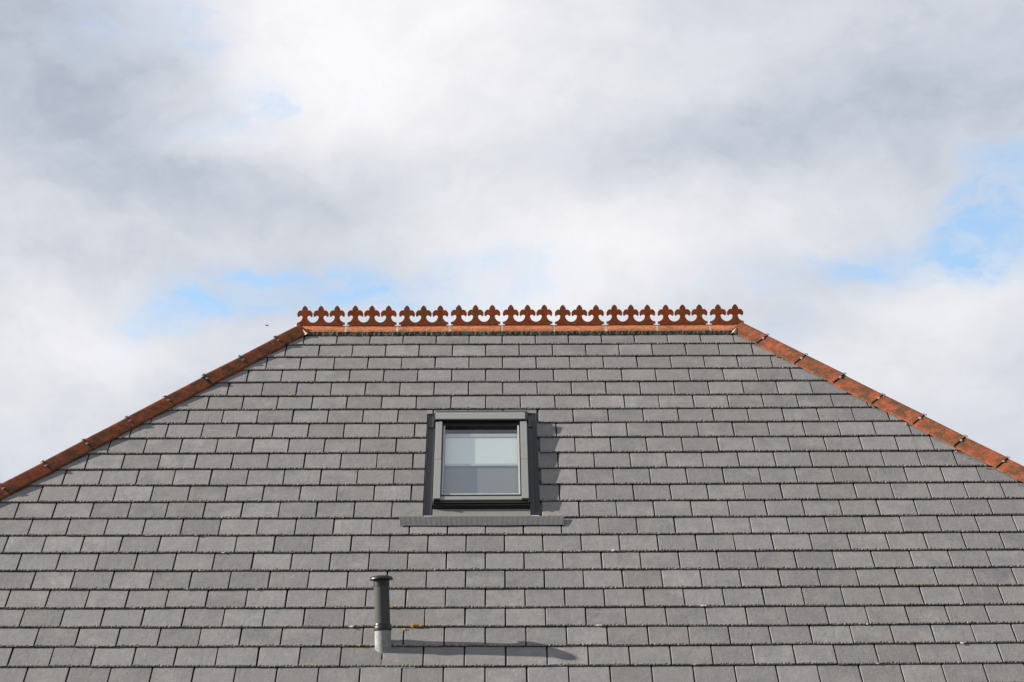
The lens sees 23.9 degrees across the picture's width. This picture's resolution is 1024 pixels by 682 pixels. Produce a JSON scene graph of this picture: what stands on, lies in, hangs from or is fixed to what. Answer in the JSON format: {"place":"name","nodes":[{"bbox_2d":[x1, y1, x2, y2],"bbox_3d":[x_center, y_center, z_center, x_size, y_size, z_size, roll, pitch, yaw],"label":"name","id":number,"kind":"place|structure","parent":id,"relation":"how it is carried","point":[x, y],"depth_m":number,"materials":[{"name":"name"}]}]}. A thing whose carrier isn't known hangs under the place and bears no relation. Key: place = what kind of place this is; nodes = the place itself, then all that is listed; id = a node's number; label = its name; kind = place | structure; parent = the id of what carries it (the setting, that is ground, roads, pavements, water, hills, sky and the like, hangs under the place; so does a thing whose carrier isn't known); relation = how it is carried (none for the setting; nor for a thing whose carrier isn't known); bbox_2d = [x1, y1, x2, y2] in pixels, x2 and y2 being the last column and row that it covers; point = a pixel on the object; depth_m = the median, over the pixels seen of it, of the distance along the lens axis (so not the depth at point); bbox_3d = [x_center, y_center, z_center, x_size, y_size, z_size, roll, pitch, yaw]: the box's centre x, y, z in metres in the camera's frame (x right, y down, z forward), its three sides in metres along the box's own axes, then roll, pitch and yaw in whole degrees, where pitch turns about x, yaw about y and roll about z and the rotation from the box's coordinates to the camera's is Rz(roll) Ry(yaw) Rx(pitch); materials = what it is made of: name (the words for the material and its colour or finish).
{"place":"outdoors","nodes":[
{"label":"outdoors","id":0,"kind":"place"},
{"bbox_2d":[0,304,1023,681],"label":"house","id":1,"kind":"structure","parent":0,"point":[682,498],"depth_m":19.19,"materials":[{"name":"grey tile"}]},
{"bbox_2d":[399,411,563,525],"bbox_3d":[-0.248,1.028,19.936,1.303,0.164,1.844,0,28,0],"label":"roof window","id":2,"kind":"structure","parent":1,"relation":"in","point":[481,472],"depth_m":19.88,"materials":[{"name":"grey metal"}]},
{"bbox_2d":[0,0,1023,482],"label":"sky","id":3,"kind":"structure","parent":0,"point":[180,179],"materials":[{"name":"white"}]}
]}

